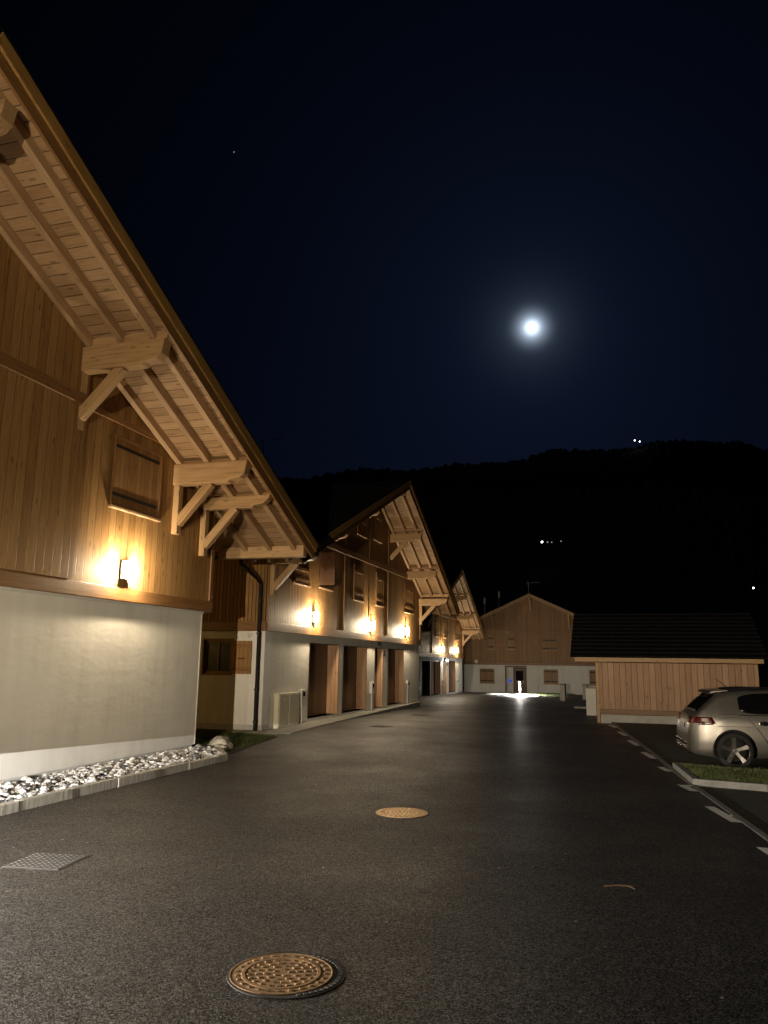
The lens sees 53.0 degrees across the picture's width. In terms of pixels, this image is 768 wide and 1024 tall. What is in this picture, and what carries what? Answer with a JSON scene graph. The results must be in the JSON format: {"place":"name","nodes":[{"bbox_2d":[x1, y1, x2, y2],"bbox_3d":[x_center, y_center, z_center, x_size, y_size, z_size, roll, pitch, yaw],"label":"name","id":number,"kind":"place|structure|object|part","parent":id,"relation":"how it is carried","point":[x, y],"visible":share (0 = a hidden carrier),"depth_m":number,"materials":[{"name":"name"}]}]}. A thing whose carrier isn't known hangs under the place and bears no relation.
{"place":"outdoors","nodes":[
{"label":"outdoors","id":0,"kind":"place"},
{"bbox_2d":[192,728,276,753],"bbox_3d":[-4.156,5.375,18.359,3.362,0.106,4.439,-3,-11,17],"label":"grass","id":1,"kind":"structure","parent":0,"point":[250,737],"depth_m":18.68,"materials":[{"name":"green plant"}]},
{"bbox_2d":[207,736,233,749],"bbox_3d":[-3.470,4.986,16.387,0.646,0.441,0.566,-3,-11,17],"label":"boulder","id":2,"kind":"object","parent":1,"relation":"on","point":[223,740],"visible":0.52,"depth_m":16.22,"materials":[{"name":"grey stone"}]},
{"bbox_2d":[214,744,227,751],"bbox_3d":[-3.376,4.948,15.956,0.283,0.269,0.318,4,-11,-17],"label":"boulder","id":3,"kind":"object","parent":1,"relation":"on","point":[221,746],"visible":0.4,"depth_m":15.89,"materials":[{"name":"grey stone"}]},
{"bbox_2d":[220,702,419,733],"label":"apron pavement","id":4,"kind":"structure","parent":0,"point":[299,727],"depth_m":23.72,"materials":[{"name":"concrete"}]},
{"bbox_2d":[273,692,298,728],"bbox_3d":[-2.787,5.687,22.125,0.175,0.940,1.440,-3,-11,17],"label":"utility cabinet","id":5,"kind":"object","parent":4,"relation":"on","point":[286,709],"visible":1,"depth_m":21.89,"materials":[{"name":"plastic"}]},
{"bbox_3d":[-2.821,5.613,21.775,0.033,0.850,0.675,-3,-11,17],"label":"door","id":6,"kind":"part","parent":5,"relation":"part of","materials":[{"name":"plastic"}]},
{"bbox_3d":[-2.617,5.745,22.436,0.033,0.850,0.675,-3,-11,17],"label":"door","id":7,"kind":"part","parent":5,"relation":"part of","materials":[{"name":"plastic"}]},
{"bbox_2d":[0,691,767,1023],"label":"road","id":8,"kind":"structure","parent":0,"point":[480,893],"depth_m":6.66,"materials":[{"name":"black asphalt"}]},
{"bbox_2d":[0,852,91,870],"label":"inspection cover","id":9,"kind":"object","parent":8,"relation":"on","point":[47,861],"visible":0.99,"depth_m":7.24,"materials":[{"name":"grey metal"}]},
{"bbox_2d":[0,744,225,802],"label":"gravel","id":10,"kind":"structure","parent":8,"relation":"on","point":[22,788],"depth_m":12.18,"materials":[{"name":"grey gravel"}]},
{"bbox_2d":[0,745,227,815],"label":"kerb","id":11,"kind":"structure","parent":8,"relation":"on","point":[18,805],"depth_m":11.17,"materials":[{"name":"concrete"}]},
{"bbox_2d":[227,951,345,998],"bbox_3d":[-0.598,2.857,4.742,0.738,0.040,0.738,1,-11,0],"label":"manhole cover","id":12,"kind":"object","parent":8,"relation":"on","point":[286,975],"visible":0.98,"depth_m":4.71,"materials":[{"name":"brown metal"}]},
{"bbox_2d":[368,725,391,727],"bbox_3d":[-0.115,6.380,22.803,0.560,0.058,0.560,-5,-12,28],"label":"drain grate","id":13,"kind":"object","parent":8,"relation":"on","point":[379,726],"visible":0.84,"depth_m":22.73,"materials":[{"name":"black metal"}]},
{"bbox_2d":[373,807,429,818],"bbox_3d":[0.226,3.853,9.829,0.728,0.044,0.728,1,-11,0],"label":"manhole cover","id":14,"kind":"object","parent":8,"relation":"on","point":[401,812],"visible":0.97,"depth_m":9.79,"materials":[{"name":"brown metal"}]},
{"bbox_2d":[455,693,559,699],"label":"kerb","id":15,"kind":"structure","parent":8,"relation":"on","point":[509,695],"depth_m":56.22,"materials":[{"name":"concrete"}]},
{"bbox_2d":[559,684,565,700],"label":"white pillar","id":16,"kind":"structure","parent":8,"relation":"on","point":[562,692],"depth_m":49.49,"materials":[{"name":"concrete"}]},
{"bbox_2d":[574,706,585,708],"bbox_3d":[9.912,9.698,38.136,0.993,0.100,0.180,-6,-13,31],"label":"wheel stop","id":17,"kind":"object","parent":8,"relation":"on","point":[579,707],"visible":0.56,"depth_m":38.19,"materials":[{"name":"concrete"}]},
{"bbox_2d":[582,684,588,699],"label":"white pillar","id":18,"kind":"structure","parent":8,"relation":"on","point":[584,690],"depth_m":51.71,"materials":[{"name":"concrete"}]},
{"bbox_2d":[585,687,596,715],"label":"white pillar","id":19,"kind":"structure","parent":8,"relation":"on","point":[591,703],"depth_m":31.09,"materials":[{"name":"concrete"}]},
{"bbox_2d":[611,722,767,840],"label":"kerb strip","id":20,"kind":"object","parent":8,"relation":"on","point":[736,815],"visible":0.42,"depth_m":11.48,"materials":[{"name":"concrete"}]},
{"bbox_2d":[0,0,767,478],"label":"sky","id":21,"kind":"structure","parent":0,"point":[360,215],"materials":[{"name":"blue"}]},
{"bbox_2d":[489,692,538,696],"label":"path","id":22,"kind":"structure","parent":0,"point":[511,693],"depth_m":58.35,"materials":[{"name":"concrete"}]},
{"bbox_2d":[277,439,767,678],"bbox_3d":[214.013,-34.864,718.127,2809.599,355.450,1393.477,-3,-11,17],"label":"hills","id":23,"kind":"structure","parent":0,"point":[670,526],"depth_m":598.46,"materials":[{"name":"plant"}]},
{"bbox_2d":[528,324,534,330],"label":"moon","id":24,"kind":"object","parent":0,"point":[531,327],"visible":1,"depth_m":3811.19,"materials":[{"name":"white"}]},
{"bbox_2d":[527,692,571,698],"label":"grass","id":25,"kind":"structure","parent":0,"point":[546,694],"depth_m":57.05,"materials":[{"name":"green plant"}]},
{"bbox_2d":[543,694,576,695],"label":"lawn","id":26,"kind":"structure","parent":0,"point":[559,695],"depth_m":57.79,"materials":[{"name":"green plant"}]},
{"bbox_2d":[462,673,767,690],"bbox_3d":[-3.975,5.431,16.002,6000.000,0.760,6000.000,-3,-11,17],"label":"ground","id":27,"kind":"structure","parent":0,"point":[763,682],"depth_m":125.11,"materials":[{"name":"grey asphalt"}]},
{"bbox_2d":[0,25,317,782],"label":"chalet","id":28,"kind":"object","parent":27,"relation":"on","point":[126,434],"visible":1,"depth_m":12.77,"materials":[{"name":"wood"}]},
{"bbox_2d":[119,560,132,580],"bbox_3d":[-4.638,1.054,13.911,0.163,0.342,0.268,-3,-11,17],"label":"wall lamp","id":29,"kind":"object","parent":28,"relation":"attached to","point":[126,571],"visible":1,"depth_m":13.82,"materials":[{"name":"grey glass"}]},
{"bbox_2d":[108,434,163,521],"bbox_3d":[-4.607,-0.608,14.455,0.070,1.350,1.580,-3,-11,17],"label":"window frame","id":30,"kind":"structure","parent":28,"relation":"in","point":[112,504],"depth_m":14.19,"materials":[{"name":"brown wood"}]},
{"bbox_2d":[196,479,459,730],"bbox_3d":[-5.683,3.458,31.167,13.668,9.318,20.497,-3,-11,17],"label":"chalet","id":31,"kind":"object","parent":27,"relation":"on","point":[376,560],"visible":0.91,"depth_m":26.13,"materials":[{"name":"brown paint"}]},
{"bbox_2d":[204,640,231,673],"bbox_3d":[-4.626,4.057,21.573,0.850,0.920,0.070,-3,-11,17],"label":"window","id":32,"kind":"structure","parent":31,"relation":"in","point":[217,652],"depth_m":21.58,"materials":[{"name":"brown glass"}]},
{"bbox_2d":[293,565,310,586],"bbox_3d":[-2.514,1.961,23.695,0.070,0.600,1.260,-3,-11,17],"label":"window frame","id":33,"kind":"structure","parent":31,"relation":"in","point":[295,582],"depth_m":23.64,"materials":[{"name":"brown wood"}]},
{"bbox_2d":[312,612,318,622],"bbox_3d":[-2.169,3.345,24.444,0.163,0.342,0.268,-3,-11,17],"label":"wall lamp","id":34,"kind":"object","parent":31,"relation":"attached to","point":[315,617],"visible":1,"depth_m":24.35,"materials":[{"name":"grey glass"}]},
{"bbox_2d":[308,644,327,715],"bbox_3d":[-2.377,5.515,25.361,0.055,2.320,2.670,-3,-11,17],"label":"door","id":35,"kind":"structure","parent":31,"relation":"in","point":[317,697],"depth_m":25.79,"materials":[{"name":"wood"}]},
{"bbox_2d":[319,551,333,591],"bbox_3d":[-1.907,1.994,25.712,0.070,1.220,1.210,-3,-11,17],"label":"window frame","id":36,"kind":"structure","parent":31,"relation":"in","point":[320,586],"depth_m":25.50,"materials":[{"name":"brown wood"}]},
{"bbox_2d":[342,647,356,710],"bbox_3d":[-1.468,6.113,28.301,0.055,2.330,2.700,-3,-11,17],"label":"door","id":37,"kind":"structure","parent":31,"relation":"in","point":[350,653],"depth_m":28.80,"materials":[{"name":"wood"}]},
{"bbox_2d":[353,564,363,601],"bbox_3d":[-0.935,2.677,28.850,0.070,1.340,1.160,-3,-11,17],"label":"window frame","id":38,"kind":"structure","parent":31,"relation":"in","point":[356,599],"depth_m":28.57,"materials":[{"name":"brown wood"}]},
{"bbox_2d":[357,521,366,538],"bbox_3d":[-0.835,0.602,29.491,0.070,0.680,1.110,-3,-11,17],"label":"window frame","id":39,"kind":"structure","parent":31,"relation":"in","point":[358,533],"depth_m":29.53,"materials":[{"name":"brown wood"}]},
{"bbox_2d":[369,622,374,630],"bbox_3d":[-0.458,4.442,29.982,0.163,0.342,0.268,-3,-11,17],"label":"wall lamp","id":40,"kind":"object","parent":31,"relation":"attached to","point":[371,627],"visible":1,"depth_m":29.89,"materials":[{"name":"grey glass"}]},
{"bbox_2d":[373,514,381,543],"bbox_3d":[-0.242,0.625,31.460,0.070,1.200,1.060,-3,-11,17],"label":"window frame","id":41,"kind":"structure","parent":31,"relation":"in","point":[375,539],"depth_m":31.36,"materials":[{"name":"brown wood"}]},
{"bbox_2d":[375,572,384,607],"bbox_3d":[-0.157,3.176,31.370,0.070,1.360,1.130,-3,-11,17],"label":"window frame","id":42,"kind":"structure","parent":31,"relation":"in","point":[376,604],"depth_m":30.95,"materials":[{"name":"brown wood"}]},
{"bbox_2d":[388,650,394,702],"bbox_3d":[0.104,7.122,33.389,0.055,2.330,2.480,-3,-11,17],"label":"door","id":43,"kind":"structure","parent":31,"relation":"in","point":[391,653],"depth_m":34.03,"materials":[{"name":"wood"}]},
{"bbox_2d":[404,628,408,634],"bbox_3d":[1.038,5.402,34.826,0.163,0.342,0.268,-3,-11,17],"label":"wall lamp","id":44,"kind":"object","parent":31,"relation":"attached to","point":[406,631],"visible":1,"depth_m":34.73,"materials":[{"name":"grey glass"}]},
{"bbox_2d":[404,584,413,614],"bbox_3d":[1.154,4.047,35.608,0.070,1.320,1.530,-3,-11,17],"label":"window frame","id":45,"kind":"structure","parent":31,"relation":"in","point":[407,612],"depth_m":35.04,"materials":[{"name":"brown wood"}]},
{"bbox_2d":[419,569,485,698],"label":"chalet","id":46,"kind":"object","parent":27,"relation":"on","point":[439,675],"visible":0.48,"depth_m":56.85,"materials":[{"name":"wood"}]},
{"bbox_2d":[420,661,423,695],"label":"door","id":47,"kind":"structure","parent":46,"relation":"in","point":[422,662],"depth_m":51.45,"materials":[{"name":"plastic"}]},
{"bbox_2d":[432,661,434,693],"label":"door","id":48,"kind":"structure","parent":46,"relation":"in","point":[433,662],"depth_m":54.54,"materials":[{"name":"wood"}]},
{"bbox_2d":[449,661,449,691],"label":"door","id":49,"kind":"structure","parent":46,"relation":"in","point":[449,661],"depth_m":59.61,"materials":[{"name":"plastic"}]},
{"bbox_2d":[455,623,459,639],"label":"window frame","id":50,"kind":"structure","parent":46,"relation":"in","point":[455,623],"depth_m":60.41,"materials":[{"name":"brown wood"}]},
{"bbox_2d":[462,591,595,694],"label":"chalet","id":51,"kind":"object","parent":27,"relation":"on","point":[526,643],"visible":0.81,"depth_m":67.56,"materials":[{"name":"wood"}]},
{"bbox_2d":[480,668,494,683],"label":"window frame","id":52,"kind":"structure","parent":51,"relation":"in","point":[480,668],"depth_m":67.89,"materials":[{"name":"brown wood"}]},
{"bbox_2d":[487,636,494,649],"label":"window frame","id":53,"kind":"structure","parent":51,"relation":"in","point":[487,636],"depth_m":68.36,"materials":[{"name":"brown wood"}]},
{"bbox_2d":[515,669,524,692],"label":"door","id":54,"kind":"structure","parent":51,"relation":"in","point":[519,673],"depth_m":67.55,"materials":[{"name":"black glass"}]},
{"bbox_2d":[543,669,558,684],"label":"window frame","id":55,"kind":"structure","parent":51,"relation":"in","point":[543,669],"depth_m":66.35,"materials":[{"name":"brown wood"}]},
{"bbox_2d":[570,613,767,723],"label":"shed","id":56,"kind":"structure","parent":27,"relation":"on","point":[656,681],"depth_m":25.88,"materials":[{"name":"wood"}]},
{"bbox_2d":[604,885,639,888],"bbox_3d":[2.070,3.236,6.641,0.324,0.021,0.101,2,-11,-4],"label":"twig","id":57,"kind":"object","parent":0,"point":[621,885],"visible":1,"depth_m":6.67,"materials":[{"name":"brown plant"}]},
{"bbox_2d":[615,722,767,834],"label":"parking pavement","id":58,"kind":"structure","parent":0,"point":[750,806],"depth_m":15.59,"materials":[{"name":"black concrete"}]},
{"bbox_2d":[672,762,767,791],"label":"island kerb","id":59,"kind":"structure","parent":58,"relation":"on","point":[689,776],"depth_m":12.35,"materials":[{"name":"concrete"}]},
{"bbox_2d":[676,678,767,767],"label":"parked car","id":60,"kind":"object","parent":58,"relation":"on","point":[721,724],"visible":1,"depth_m":14.71,"materials":[{"name":"silver metal"}]},
{"bbox_3d":[6.386,3.849,15.629,0.360,0.320,1.400,-2,-11,12],"label":"rear window","id":61,"kind":"part","parent":60,"relation":"part of","materials":[{"name":"black glass"}]},
{"bbox_3d":[7.808,3.655,14.561,2.070,0.402,0.179,-2,-11,12],"label":"side window","id":62,"kind":"part","parent":60,"relation":"part of","materials":[{"name":"black glass"}]},
{"bbox_2d":[681,763,767,783],"bbox_3d":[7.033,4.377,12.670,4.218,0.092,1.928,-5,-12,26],"label":"grass","id":63,"kind":"structure","parent":0,"point":[697,770],"depth_m":13.21,"materials":[{"name":"green plant"}]}
]}

